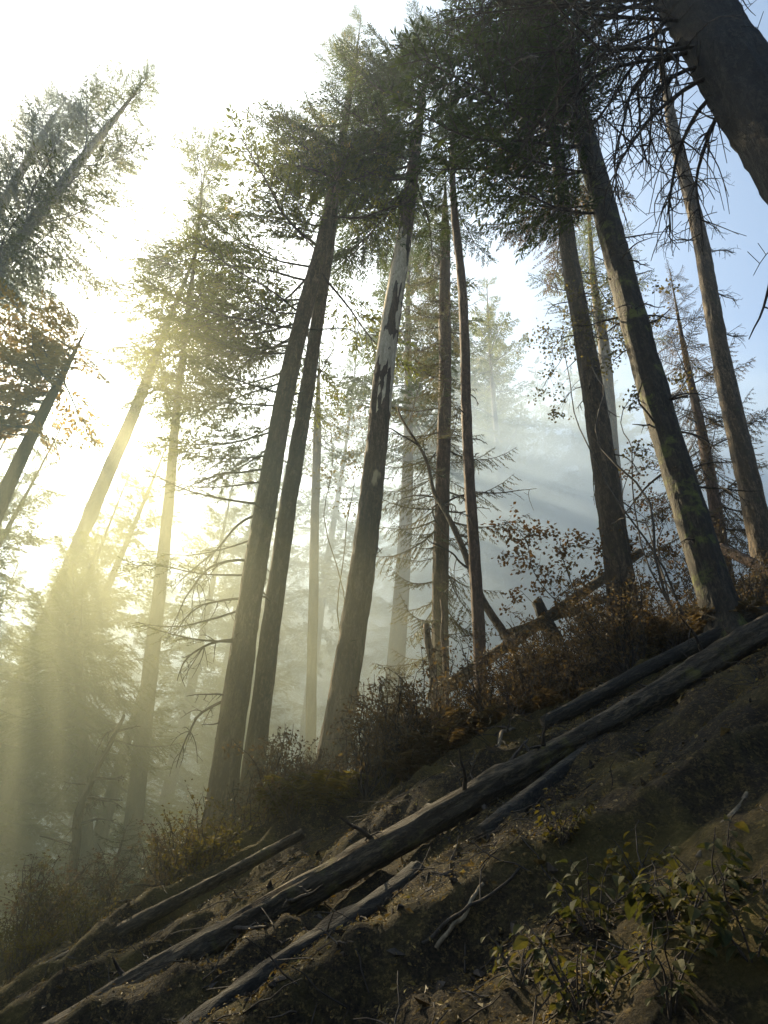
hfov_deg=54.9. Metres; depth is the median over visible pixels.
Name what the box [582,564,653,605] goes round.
dry shrub
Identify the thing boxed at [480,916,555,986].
leafy plant
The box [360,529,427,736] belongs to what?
distant fir
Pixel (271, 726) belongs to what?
bushy fir
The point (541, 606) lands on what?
broken stump
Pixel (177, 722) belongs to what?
distant fir
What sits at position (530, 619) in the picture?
dry shrub
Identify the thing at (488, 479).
distant fir
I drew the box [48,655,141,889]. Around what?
distant fir
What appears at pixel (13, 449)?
bushy fir
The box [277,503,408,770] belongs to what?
distant fir
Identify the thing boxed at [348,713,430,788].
dry shrub
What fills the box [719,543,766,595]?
dry shrub
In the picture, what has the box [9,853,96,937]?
olive shrub
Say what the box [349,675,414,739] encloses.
dry shrub
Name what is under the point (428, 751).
withered fern
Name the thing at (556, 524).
distant fir
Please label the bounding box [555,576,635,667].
dry shrub
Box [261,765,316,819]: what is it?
dry shrub
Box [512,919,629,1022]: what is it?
leafy plant
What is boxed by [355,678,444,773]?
dry shrub
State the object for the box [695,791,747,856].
leaning stick
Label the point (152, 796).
bushy fir
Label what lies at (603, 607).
dry shrub
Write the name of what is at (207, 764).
bushy fir
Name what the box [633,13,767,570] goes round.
snag tree
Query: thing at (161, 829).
olive shrub
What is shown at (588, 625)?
dry shrub
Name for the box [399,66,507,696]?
slim tree
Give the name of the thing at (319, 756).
dry shrub
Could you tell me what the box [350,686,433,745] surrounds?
dry shrub
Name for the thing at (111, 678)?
distant fir
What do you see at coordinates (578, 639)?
dry shrub
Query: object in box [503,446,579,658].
distant fir
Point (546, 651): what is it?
dry shrub
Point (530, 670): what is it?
dry shrub
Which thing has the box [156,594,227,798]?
distant fir
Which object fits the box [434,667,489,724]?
dry shrub
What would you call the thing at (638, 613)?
dry shrub
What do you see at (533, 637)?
dry shrub
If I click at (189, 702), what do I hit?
bushy fir
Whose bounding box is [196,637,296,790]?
distant fir
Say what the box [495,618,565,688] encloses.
dry shrub
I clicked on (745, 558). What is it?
edge log
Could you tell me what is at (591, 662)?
dry shrub
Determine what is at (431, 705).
dry shrub
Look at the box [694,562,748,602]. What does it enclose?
dry shrub
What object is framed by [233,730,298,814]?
fir sapling
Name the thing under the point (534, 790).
slender log
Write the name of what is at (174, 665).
distant fir
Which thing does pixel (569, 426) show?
distant fir
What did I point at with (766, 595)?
dry shrub
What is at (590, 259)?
faint fir tree
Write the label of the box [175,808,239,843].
olive shrub
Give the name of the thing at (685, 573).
dry shrub
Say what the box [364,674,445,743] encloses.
dry shrub
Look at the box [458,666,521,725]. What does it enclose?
dry shrub
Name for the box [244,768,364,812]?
olive fern
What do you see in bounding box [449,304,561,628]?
distant fir
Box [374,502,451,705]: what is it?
distant fir
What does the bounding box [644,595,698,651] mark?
dry shrub
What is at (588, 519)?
distant fir
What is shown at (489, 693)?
dry shrub
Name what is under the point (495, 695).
withered fern
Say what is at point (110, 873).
olive shrub
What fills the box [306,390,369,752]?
pale maple
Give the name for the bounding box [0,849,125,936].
olive shrub
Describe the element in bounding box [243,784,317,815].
olive fern
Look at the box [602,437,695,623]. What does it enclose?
brown thicket
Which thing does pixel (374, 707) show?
dry shrub
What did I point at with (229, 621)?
distant fir
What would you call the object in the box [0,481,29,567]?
bushy fir
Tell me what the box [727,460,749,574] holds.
distant fir
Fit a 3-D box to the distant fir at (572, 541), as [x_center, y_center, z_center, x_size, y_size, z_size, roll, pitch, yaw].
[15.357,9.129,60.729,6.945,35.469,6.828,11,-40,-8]
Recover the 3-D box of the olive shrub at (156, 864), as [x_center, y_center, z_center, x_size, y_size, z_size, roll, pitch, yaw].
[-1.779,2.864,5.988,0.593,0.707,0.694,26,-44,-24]
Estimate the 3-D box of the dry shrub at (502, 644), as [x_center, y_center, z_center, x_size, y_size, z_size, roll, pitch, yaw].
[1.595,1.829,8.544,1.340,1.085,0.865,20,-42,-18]
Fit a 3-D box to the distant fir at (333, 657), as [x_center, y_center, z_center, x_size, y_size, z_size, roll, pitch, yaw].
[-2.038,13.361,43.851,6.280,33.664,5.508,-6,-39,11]
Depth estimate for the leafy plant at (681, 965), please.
1.88 m
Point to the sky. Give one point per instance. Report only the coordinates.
(208, 54)
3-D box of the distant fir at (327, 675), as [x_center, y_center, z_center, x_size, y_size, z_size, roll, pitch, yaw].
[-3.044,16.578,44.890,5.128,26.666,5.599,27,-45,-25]
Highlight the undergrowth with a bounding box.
[2,525,767,954]
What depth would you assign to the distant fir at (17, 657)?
30.70 m
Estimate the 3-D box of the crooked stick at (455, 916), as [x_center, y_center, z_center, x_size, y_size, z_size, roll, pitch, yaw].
[0.340,1.507,2.838,0.386,0.298,0.038,3,-40,2]
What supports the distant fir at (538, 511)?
on the ground
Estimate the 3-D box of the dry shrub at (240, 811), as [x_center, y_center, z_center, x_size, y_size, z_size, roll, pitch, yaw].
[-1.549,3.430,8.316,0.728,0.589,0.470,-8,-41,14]
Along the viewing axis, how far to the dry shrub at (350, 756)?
8.90 m
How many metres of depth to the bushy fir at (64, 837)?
19.79 m
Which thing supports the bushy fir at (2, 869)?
on the ground
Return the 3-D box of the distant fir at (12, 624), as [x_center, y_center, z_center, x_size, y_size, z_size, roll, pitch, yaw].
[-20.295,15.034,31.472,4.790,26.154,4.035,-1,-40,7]
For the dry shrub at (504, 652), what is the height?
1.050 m
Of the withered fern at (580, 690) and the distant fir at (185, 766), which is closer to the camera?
the withered fern at (580, 690)
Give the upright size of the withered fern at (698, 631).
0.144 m
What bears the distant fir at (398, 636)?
on the ground
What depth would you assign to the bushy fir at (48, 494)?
17.66 m
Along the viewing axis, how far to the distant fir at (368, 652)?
51.96 m
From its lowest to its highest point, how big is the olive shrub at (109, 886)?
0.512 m
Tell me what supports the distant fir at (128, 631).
on the ground
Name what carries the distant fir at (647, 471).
on the ground
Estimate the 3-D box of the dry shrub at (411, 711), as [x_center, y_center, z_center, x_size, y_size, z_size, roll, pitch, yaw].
[0.303,1.946,6.954,0.957,1.200,1.483,-1,-40,7]
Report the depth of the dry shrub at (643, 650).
7.21 m
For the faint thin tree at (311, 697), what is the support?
on the ground
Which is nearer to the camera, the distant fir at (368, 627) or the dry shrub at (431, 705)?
the dry shrub at (431, 705)
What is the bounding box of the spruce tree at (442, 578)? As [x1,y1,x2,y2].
[370,175,532,722]
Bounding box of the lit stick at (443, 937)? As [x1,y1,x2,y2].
[434,882,484,948]
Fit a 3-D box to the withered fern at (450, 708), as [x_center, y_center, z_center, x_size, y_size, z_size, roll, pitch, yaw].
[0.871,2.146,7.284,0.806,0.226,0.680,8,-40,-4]
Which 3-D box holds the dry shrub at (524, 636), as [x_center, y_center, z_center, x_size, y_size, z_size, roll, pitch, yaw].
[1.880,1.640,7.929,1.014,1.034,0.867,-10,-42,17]
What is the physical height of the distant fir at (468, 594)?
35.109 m
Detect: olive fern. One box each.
[176,825,238,836]
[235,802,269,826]
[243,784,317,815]
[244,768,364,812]
[276,769,380,800]
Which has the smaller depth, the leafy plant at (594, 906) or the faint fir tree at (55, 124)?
the leafy plant at (594, 906)
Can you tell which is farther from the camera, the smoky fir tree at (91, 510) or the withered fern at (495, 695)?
the smoky fir tree at (91, 510)
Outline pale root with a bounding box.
[478,717,515,771]
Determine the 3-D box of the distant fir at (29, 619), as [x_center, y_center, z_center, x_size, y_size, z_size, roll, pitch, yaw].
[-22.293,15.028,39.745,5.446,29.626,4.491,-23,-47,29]
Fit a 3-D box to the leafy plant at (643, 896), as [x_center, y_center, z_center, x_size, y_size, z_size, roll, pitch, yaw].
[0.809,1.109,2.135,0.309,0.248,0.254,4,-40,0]
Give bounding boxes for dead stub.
[423,623,439,714]
[440,599,449,704]
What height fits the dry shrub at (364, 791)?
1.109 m
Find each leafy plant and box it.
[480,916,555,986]
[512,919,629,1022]
[545,852,626,937]
[602,820,679,883]
[612,860,715,944]
[619,886,728,1018]
[662,811,752,906]
[664,851,767,964]
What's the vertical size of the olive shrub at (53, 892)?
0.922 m
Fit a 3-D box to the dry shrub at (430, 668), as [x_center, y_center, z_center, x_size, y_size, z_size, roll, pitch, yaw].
[0.555,1.888,7.483,1.206,1.230,1.031,17,-41,-15]
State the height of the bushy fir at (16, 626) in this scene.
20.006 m
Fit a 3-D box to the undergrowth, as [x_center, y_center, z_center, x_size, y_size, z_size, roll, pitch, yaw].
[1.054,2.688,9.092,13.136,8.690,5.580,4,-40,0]
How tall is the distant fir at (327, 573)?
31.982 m
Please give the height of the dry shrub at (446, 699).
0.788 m
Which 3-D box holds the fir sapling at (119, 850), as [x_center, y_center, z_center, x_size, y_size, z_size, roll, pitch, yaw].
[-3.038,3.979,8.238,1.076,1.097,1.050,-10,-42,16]
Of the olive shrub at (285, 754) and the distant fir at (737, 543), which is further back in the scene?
the distant fir at (737, 543)
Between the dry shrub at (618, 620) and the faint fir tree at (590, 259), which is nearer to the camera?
the dry shrub at (618, 620)
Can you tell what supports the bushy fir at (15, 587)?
on the ground
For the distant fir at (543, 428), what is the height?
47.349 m
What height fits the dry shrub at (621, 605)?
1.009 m
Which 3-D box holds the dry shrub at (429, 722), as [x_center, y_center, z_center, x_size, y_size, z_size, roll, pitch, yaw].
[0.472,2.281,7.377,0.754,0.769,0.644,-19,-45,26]
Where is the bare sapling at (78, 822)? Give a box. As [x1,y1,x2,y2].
[40,714,139,914]
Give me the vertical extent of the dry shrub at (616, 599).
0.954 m
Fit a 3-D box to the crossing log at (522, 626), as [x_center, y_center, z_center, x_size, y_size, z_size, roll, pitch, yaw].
[2.841,1.625,11.768,2.045,0.794,0.121,-5,-40,10]
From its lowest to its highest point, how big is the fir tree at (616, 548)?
27.287 m
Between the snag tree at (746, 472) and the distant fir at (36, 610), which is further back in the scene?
the distant fir at (36, 610)
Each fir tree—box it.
[0,54,165,345]
[0,71,94,348]
[0,193,248,769]
[0,280,111,524]
[0,557,186,912]
[93,116,273,893]
[380,0,762,638]
[431,0,767,338]
[476,32,644,622]
[526,162,666,490]
[637,259,767,584]
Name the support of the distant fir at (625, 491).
on the ground
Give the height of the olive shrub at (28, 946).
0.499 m
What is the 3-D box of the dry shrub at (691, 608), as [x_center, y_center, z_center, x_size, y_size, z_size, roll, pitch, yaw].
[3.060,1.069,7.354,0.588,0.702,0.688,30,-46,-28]
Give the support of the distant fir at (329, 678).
on the ground
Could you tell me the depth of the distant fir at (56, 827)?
36.33 m
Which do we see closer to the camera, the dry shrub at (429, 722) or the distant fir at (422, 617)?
the dry shrub at (429, 722)
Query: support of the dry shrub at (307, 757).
on the ground
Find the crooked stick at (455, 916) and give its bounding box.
[421,867,519,944]
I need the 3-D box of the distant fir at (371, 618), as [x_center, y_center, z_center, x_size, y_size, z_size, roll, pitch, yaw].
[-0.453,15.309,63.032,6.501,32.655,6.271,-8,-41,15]
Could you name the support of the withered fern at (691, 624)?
on the ground
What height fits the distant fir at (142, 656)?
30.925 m
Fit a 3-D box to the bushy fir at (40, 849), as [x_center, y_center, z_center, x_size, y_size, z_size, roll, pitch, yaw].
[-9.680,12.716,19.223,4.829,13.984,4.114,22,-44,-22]
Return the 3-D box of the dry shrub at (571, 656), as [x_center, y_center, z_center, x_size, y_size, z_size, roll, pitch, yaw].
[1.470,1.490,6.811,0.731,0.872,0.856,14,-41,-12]
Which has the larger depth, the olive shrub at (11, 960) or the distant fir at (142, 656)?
the distant fir at (142, 656)
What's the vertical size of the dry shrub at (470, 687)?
1.037 m
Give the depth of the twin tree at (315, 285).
13.52 m
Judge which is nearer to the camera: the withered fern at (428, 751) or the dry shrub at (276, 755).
the withered fern at (428, 751)
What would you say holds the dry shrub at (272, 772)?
on the ground
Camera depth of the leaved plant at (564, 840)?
3.05 m
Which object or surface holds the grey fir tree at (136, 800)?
on the ground
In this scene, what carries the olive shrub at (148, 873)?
on the ground
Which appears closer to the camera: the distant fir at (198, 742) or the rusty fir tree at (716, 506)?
the rusty fir tree at (716, 506)
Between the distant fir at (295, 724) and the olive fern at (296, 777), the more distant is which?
the distant fir at (295, 724)
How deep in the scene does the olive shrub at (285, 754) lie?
7.53 m
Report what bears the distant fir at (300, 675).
on the ground
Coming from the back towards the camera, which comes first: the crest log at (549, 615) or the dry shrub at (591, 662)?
the crest log at (549, 615)
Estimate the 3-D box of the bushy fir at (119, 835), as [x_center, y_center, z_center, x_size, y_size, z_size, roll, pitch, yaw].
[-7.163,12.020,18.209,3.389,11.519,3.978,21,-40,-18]
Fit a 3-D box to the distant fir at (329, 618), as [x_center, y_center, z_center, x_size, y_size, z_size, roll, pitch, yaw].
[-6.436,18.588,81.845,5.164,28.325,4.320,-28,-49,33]
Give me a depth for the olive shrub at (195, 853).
5.95 m
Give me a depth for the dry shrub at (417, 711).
6.81 m
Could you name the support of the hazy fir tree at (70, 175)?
on the ground
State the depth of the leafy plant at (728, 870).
2.13 m
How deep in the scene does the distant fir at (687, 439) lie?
43.83 m
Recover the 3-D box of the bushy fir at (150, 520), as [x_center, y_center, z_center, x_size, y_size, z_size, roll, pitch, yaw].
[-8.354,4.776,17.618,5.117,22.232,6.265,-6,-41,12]
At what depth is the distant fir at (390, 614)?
36.86 m
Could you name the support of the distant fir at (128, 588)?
on the ground
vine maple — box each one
[481,501,638,633]
[516,271,699,628]
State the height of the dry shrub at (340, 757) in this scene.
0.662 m
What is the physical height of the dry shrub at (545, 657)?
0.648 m
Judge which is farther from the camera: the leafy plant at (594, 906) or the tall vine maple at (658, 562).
the tall vine maple at (658, 562)
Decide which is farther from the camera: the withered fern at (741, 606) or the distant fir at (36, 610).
the distant fir at (36, 610)
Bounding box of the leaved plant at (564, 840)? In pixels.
[534,784,594,845]
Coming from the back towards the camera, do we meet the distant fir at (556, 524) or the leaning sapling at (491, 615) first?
the distant fir at (556, 524)
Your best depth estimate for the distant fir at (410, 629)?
33.60 m
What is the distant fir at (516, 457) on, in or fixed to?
on the ground
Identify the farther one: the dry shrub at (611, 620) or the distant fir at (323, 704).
the distant fir at (323, 704)
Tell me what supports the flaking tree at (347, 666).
on the ground
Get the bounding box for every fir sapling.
[54,815,148,906]
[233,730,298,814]
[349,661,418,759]
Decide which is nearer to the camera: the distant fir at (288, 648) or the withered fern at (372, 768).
the withered fern at (372, 768)
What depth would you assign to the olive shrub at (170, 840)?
7.88 m
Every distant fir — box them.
[0,418,63,640]
[0,593,46,781]
[0,608,25,689]
[1,529,74,786]
[1,572,55,686]
[1,705,97,916]
[2,564,130,918]
[4,562,79,682]
[41,514,182,871]
[46,549,148,825]
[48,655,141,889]
[55,611,136,859]
[92,525,181,822]
[93,620,168,859]
[103,418,299,832]
[107,577,226,855]
[112,431,321,866]
[116,589,177,737]
[120,598,189,856]
[140,552,271,865]
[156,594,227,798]
[176,637,224,800]
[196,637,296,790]
[256,318,400,764]
[268,516,329,765]
[268,565,330,771]
[268,679,300,759]
[269,652,296,769]
[270,568,326,760]
[272,571,306,740]
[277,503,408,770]
[293,517,365,736]
[298,559,389,769]
[299,669,331,736]
[304,594,341,700]
[316,630,362,741]
[318,647,365,750]
[322,169,485,715]
[358,516,455,754]
[359,488,462,731]
[359,542,414,746]
[359,586,381,737]
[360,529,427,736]
[362,572,414,720]
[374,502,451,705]
[377,257,533,604]
[406,500,494,710]
[408,550,425,681]
[409,561,425,698]
[415,276,600,713]
[415,318,593,702]
[428,467,503,681]
[432,415,504,664]
[448,570,465,663]
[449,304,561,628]
[470,420,584,693]
[490,393,549,613]
[501,356,592,600]
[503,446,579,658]
[504,404,578,651]
[537,365,647,616]
[545,480,591,653]
[551,368,649,609]
[554,474,591,619]
[558,372,681,588]
[568,342,684,616]
[589,394,689,617]
[637,472,692,613]
[641,525,690,613]
[649,436,742,604]
[702,493,743,573]
[721,499,748,582]
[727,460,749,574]
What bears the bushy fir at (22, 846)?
on the ground
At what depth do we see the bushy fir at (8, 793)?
13.33 m
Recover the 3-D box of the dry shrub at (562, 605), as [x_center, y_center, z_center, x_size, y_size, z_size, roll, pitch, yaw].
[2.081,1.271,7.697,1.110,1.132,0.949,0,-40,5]
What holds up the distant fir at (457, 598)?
on the ground
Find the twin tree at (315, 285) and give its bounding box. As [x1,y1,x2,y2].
[109,5,444,832]
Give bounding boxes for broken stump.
[532,598,563,639]
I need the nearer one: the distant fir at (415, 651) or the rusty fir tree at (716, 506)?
the rusty fir tree at (716, 506)
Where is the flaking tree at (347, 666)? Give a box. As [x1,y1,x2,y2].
[268,0,508,778]
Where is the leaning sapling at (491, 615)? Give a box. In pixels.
[364,407,536,651]
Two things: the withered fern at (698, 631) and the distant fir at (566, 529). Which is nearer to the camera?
the withered fern at (698, 631)
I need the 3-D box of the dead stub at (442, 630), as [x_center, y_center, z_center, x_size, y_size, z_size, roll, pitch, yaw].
[0.836,2.091,9.997,0.220,2.213,0.103,-23,-47,29]
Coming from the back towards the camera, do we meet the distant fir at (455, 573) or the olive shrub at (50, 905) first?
the distant fir at (455, 573)
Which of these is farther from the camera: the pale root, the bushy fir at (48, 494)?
the bushy fir at (48, 494)
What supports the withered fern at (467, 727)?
on the ground
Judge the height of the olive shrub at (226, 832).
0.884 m
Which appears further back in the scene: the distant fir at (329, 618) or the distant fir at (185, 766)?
the distant fir at (329, 618)
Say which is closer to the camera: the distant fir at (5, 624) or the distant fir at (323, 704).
the distant fir at (5, 624)
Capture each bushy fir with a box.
[0,402,35,532]
[0,412,78,660]
[0,420,188,924]
[0,467,143,925]
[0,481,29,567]
[0,514,105,849]
[0,531,134,946]
[0,553,27,693]
[0,602,192,950]
[0,726,66,926]
[6,786,77,919]
[15,773,75,886]
[55,697,183,926]
[94,453,266,881]
[104,763,157,857]
[137,628,291,875]
[144,688,247,850]
[152,597,291,832]
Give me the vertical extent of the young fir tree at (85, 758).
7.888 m
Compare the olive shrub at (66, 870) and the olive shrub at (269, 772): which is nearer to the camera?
the olive shrub at (66, 870)
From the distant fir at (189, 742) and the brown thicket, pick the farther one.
the distant fir at (189, 742)
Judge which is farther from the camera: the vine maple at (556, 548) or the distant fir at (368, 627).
the distant fir at (368, 627)
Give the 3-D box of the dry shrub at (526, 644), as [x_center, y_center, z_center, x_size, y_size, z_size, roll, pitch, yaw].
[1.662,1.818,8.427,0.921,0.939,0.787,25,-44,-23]
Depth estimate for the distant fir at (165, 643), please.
71.67 m
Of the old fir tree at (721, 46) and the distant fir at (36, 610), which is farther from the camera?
the distant fir at (36, 610)
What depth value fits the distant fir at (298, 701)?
43.44 m
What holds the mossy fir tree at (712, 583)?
on the ground
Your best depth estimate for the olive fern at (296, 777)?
6.53 m
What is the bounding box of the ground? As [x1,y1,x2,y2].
[0,573,767,1023]
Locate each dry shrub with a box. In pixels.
[213,770,298,832]
[222,726,351,823]
[231,793,256,824]
[244,723,314,803]
[244,774,286,806]
[256,751,319,810]
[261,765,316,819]
[282,750,330,793]
[286,746,373,804]
[292,747,319,776]
[308,734,380,787]
[317,682,410,799]
[334,677,407,763]
[338,736,362,771]
[343,680,477,775]
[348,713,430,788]
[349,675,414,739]
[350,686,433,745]
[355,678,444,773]
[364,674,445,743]
[367,650,465,768]
[376,622,476,742]
[384,677,470,741]
[389,707,456,749]
[407,673,464,736]
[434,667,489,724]
[435,610,531,725]
[445,656,537,731]
[458,610,613,714]
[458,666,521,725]
[467,639,565,716]
[471,621,546,694]
[480,629,532,695]
[489,628,605,691]
[493,653,542,692]
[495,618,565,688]
[499,634,589,701]
[503,605,605,685]
[508,627,562,681]
[509,621,590,675]
[512,621,570,689]
[512,636,625,701]
[517,632,562,684]
[528,567,613,678]
[531,629,613,688]
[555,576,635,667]
[555,577,653,676]
[556,580,640,675]
[560,567,657,672]
[564,603,601,675]
[567,574,644,659]
[569,592,652,651]
[571,575,672,658]
[574,582,664,639]
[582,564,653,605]
[602,603,631,649]
[604,608,679,649]
[613,589,658,651]
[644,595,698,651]
[648,501,746,605]
[652,587,698,640]
[684,545,767,619]
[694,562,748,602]
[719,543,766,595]
[733,570,767,610]
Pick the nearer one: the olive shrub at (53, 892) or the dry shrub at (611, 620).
the olive shrub at (53, 892)
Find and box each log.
[43,613,767,1023]
[43,829,304,963]
[178,861,425,1023]
[426,548,643,703]
[473,733,606,842]
[500,596,605,639]
[539,604,767,729]
[720,543,767,574]
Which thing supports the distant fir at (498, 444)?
on the ground
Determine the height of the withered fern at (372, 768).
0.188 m
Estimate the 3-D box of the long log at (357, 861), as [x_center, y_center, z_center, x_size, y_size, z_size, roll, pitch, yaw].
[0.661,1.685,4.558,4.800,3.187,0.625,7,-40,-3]
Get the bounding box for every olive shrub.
[0,847,115,953]
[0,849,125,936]
[0,879,71,980]
[0,888,69,969]
[0,907,31,951]
[4,907,87,971]
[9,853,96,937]
[11,862,78,929]
[57,845,148,918]
[57,881,121,942]
[85,853,136,909]
[119,828,174,885]
[127,819,210,889]
[134,817,204,878]
[138,811,208,867]
[139,803,221,882]
[145,779,251,882]
[149,802,206,875]
[149,845,202,881]
[151,822,182,864]
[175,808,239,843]
[206,816,248,837]
[245,753,307,783]
[248,727,323,788]
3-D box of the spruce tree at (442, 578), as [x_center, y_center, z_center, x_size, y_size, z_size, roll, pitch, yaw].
[1.205,-3.092,16.814,2.824,19.281,3.117,19,-42,-17]
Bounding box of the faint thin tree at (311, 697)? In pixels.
[261,347,361,764]
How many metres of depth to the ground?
3.11 m
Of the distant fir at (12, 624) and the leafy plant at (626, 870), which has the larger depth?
the distant fir at (12, 624)
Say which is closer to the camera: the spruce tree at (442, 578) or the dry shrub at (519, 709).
the dry shrub at (519, 709)
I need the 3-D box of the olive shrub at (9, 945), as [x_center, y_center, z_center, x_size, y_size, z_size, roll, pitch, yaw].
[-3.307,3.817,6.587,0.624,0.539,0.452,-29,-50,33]
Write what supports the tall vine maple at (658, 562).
on the ground
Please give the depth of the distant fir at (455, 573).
37.06 m
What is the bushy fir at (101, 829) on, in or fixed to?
on the ground
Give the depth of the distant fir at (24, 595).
36.24 m
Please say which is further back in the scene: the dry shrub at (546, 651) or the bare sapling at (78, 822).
the bare sapling at (78, 822)
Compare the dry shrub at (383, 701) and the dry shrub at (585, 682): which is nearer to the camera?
the dry shrub at (585, 682)
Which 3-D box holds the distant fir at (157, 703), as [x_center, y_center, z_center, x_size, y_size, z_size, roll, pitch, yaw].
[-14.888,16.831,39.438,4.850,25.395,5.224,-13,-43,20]
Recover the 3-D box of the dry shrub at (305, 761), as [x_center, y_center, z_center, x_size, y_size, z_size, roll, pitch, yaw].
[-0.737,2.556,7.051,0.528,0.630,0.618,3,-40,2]
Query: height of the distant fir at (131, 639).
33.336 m
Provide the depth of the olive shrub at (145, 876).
7.74 m
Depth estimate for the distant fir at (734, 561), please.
47.00 m
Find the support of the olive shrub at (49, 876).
on the ground
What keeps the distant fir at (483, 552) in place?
on the ground
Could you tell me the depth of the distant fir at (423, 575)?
33.75 m
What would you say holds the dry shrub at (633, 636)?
on the ground
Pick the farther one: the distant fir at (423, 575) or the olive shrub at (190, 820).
the distant fir at (423, 575)
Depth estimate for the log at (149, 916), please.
5.30 m
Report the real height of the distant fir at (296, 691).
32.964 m
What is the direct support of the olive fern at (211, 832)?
on the ground
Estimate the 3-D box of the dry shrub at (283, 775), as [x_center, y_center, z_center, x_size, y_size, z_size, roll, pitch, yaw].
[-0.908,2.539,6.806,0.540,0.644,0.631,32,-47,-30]
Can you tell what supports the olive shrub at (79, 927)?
on the ground
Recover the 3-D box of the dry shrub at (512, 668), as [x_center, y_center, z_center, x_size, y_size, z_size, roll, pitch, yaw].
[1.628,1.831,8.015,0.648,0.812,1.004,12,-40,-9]
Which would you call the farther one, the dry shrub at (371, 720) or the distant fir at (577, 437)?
the distant fir at (577, 437)
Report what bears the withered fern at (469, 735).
on the ground
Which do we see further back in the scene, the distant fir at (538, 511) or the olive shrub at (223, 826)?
the distant fir at (538, 511)
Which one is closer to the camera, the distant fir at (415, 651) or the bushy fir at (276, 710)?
the bushy fir at (276, 710)
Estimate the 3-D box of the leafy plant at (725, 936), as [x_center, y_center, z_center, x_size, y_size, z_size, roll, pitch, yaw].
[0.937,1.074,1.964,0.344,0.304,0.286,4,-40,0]
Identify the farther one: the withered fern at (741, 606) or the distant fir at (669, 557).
the distant fir at (669, 557)
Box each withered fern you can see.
[346,756,391,778]
[390,723,470,760]
[415,733,474,752]
[436,704,508,735]
[438,706,504,738]
[480,694,520,713]
[511,688,571,714]
[554,677,607,699]
[673,621,697,638]
[682,596,767,636]
[688,616,744,637]
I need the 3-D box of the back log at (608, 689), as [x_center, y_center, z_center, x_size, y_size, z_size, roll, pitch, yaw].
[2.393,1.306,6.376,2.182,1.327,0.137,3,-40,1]
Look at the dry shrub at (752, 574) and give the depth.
6.79 m
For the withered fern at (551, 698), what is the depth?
6.29 m
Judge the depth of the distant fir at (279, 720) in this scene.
29.00 m
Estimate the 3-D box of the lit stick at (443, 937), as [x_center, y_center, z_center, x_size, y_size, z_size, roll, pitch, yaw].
[0.290,1.538,2.825,0.199,0.249,0.026,8,-40,-4]
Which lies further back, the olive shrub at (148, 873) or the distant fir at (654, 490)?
the distant fir at (654, 490)
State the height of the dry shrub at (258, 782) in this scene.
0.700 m
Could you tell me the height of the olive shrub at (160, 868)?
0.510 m
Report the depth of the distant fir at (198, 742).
44.90 m
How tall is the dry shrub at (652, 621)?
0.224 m
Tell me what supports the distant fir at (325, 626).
on the ground
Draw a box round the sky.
[0,0,767,736]
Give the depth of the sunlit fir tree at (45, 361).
13.44 m
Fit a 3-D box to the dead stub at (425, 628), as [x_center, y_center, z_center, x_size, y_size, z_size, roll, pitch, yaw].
[0.661,2.266,9.788,0.335,1.798,0.150,4,-40,0]
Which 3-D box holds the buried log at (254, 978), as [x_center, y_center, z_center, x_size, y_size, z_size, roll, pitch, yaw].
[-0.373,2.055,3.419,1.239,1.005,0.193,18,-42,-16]
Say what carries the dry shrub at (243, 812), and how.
on the ground

